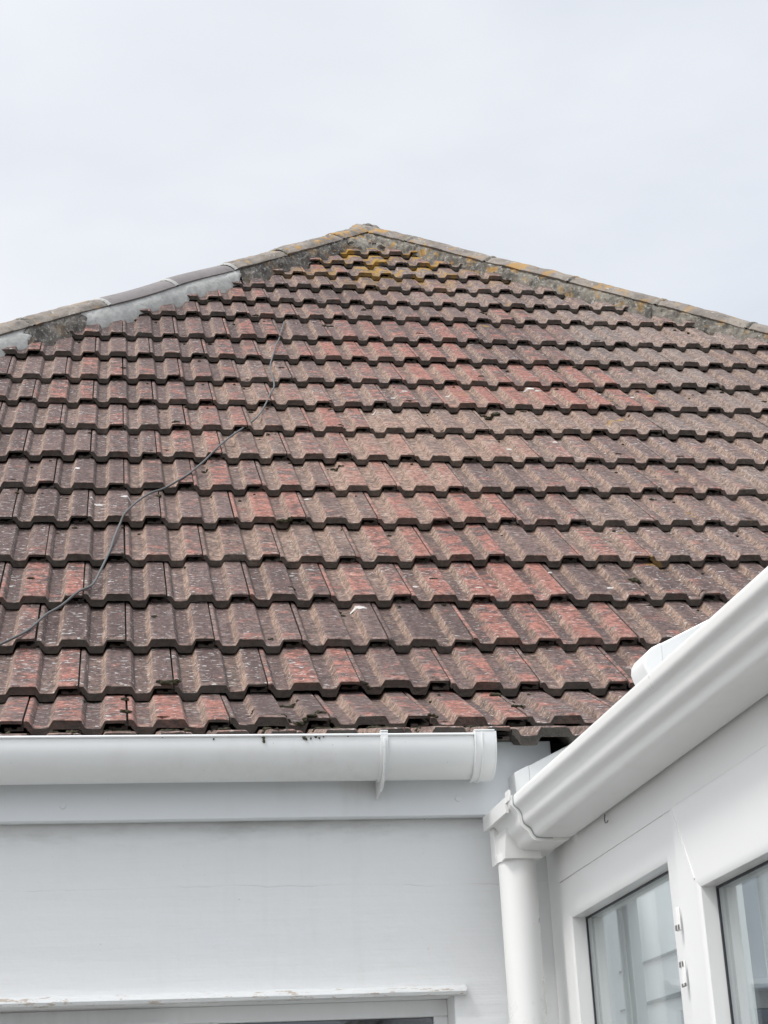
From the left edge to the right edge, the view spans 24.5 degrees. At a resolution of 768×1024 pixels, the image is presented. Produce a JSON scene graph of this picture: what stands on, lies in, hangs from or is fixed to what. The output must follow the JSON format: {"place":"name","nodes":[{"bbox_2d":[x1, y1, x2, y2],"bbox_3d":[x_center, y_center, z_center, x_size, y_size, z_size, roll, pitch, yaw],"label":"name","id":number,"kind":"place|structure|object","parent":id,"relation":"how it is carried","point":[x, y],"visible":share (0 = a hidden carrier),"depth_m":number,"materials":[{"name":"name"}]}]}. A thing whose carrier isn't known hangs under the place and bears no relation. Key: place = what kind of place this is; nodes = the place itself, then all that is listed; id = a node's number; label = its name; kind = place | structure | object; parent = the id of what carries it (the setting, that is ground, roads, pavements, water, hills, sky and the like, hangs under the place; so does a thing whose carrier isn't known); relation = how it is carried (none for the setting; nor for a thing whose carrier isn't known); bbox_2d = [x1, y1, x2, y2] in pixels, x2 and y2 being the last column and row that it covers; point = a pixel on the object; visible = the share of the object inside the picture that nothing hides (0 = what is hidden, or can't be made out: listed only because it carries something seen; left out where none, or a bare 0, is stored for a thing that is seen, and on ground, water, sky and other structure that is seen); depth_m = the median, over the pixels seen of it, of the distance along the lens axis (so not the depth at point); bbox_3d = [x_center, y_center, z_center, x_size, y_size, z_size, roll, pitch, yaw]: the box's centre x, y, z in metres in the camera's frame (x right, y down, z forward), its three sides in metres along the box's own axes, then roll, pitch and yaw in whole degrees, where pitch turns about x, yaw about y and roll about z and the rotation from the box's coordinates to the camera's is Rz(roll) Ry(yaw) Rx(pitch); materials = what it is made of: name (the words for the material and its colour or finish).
{"place":"outdoors","nodes":[
{"label":"outdoors","id":0,"kind":"place"},
{"bbox_2d":[0,223,767,1023],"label":"house","id":1,"kind":"structure","parent":0,"point":[206,873],"depth_m":4.44,"materials":[{"name":"tile"}]},
{"bbox_2d":[0,321,284,645],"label":"cable","id":2,"kind":"object","parent":1,"relation":"on","point":[107,555],"visible":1,"depth_m":4.86,"materials":[{"name":"grey plastic"}]},
{"bbox_2d":[0,985,466,1023],"bbox_3d":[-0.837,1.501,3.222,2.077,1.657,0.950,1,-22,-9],"label":"window","id":3,"kind":"structure","parent":1,"relation":"in","point":[404,1011],"depth_m":3.16,"materials":[{"name":"white plastic"}]},
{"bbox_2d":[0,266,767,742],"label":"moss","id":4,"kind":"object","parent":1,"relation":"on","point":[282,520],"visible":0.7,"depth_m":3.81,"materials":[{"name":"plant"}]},
{"bbox_2d":[483,566,767,1023],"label":"conservatory","id":5,"kind":"object","parent":1,"relation":"attached to","point":[648,791],"visible":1,"depth_m":2.65,"materials":[{"name":"white plastic"}]},
{"bbox_2d":[559,811,693,1023],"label":"fixed window","id":6,"kind":"structure","parent":5,"relation":"in","point":[646,860],"depth_m":2.99,"materials":[{"name":"white plastic"}]},
{"bbox_2d":[616,899,648,1023],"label":"vertical blind","id":7,"kind":"object","parent":5,"relation":"attached to","point":[632,966],"depth_m":3.02,"materials":[{"name":"white fabric"}]},
{"bbox_2d":[670,744,767,1023],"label":"door","id":8,"kind":"structure","parent":5,"relation":"in","point":[720,831],"depth_m":2.46,"materials":[{"name":"white plastic"}]},
{"bbox_2d":[736,877,767,1023],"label":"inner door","id":9,"kind":"structure","parent":5,"relation":"in","point":[747,896],"depth_m":3.27,"materials":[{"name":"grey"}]},
{"bbox_2d":[755,870,767,974],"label":"vertical blind","id":10,"kind":"object","parent":5,"relation":"attached to","point":[762,884],"visible":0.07,"depth_m":2.48,"materials":[{"name":"white fabric"}]},
{"bbox_2d":[0,0,767,325],"label":"sky","id":11,"kind":"structure","parent":0,"point":[623,144],"materials":[{"name":"white"}]}
]}

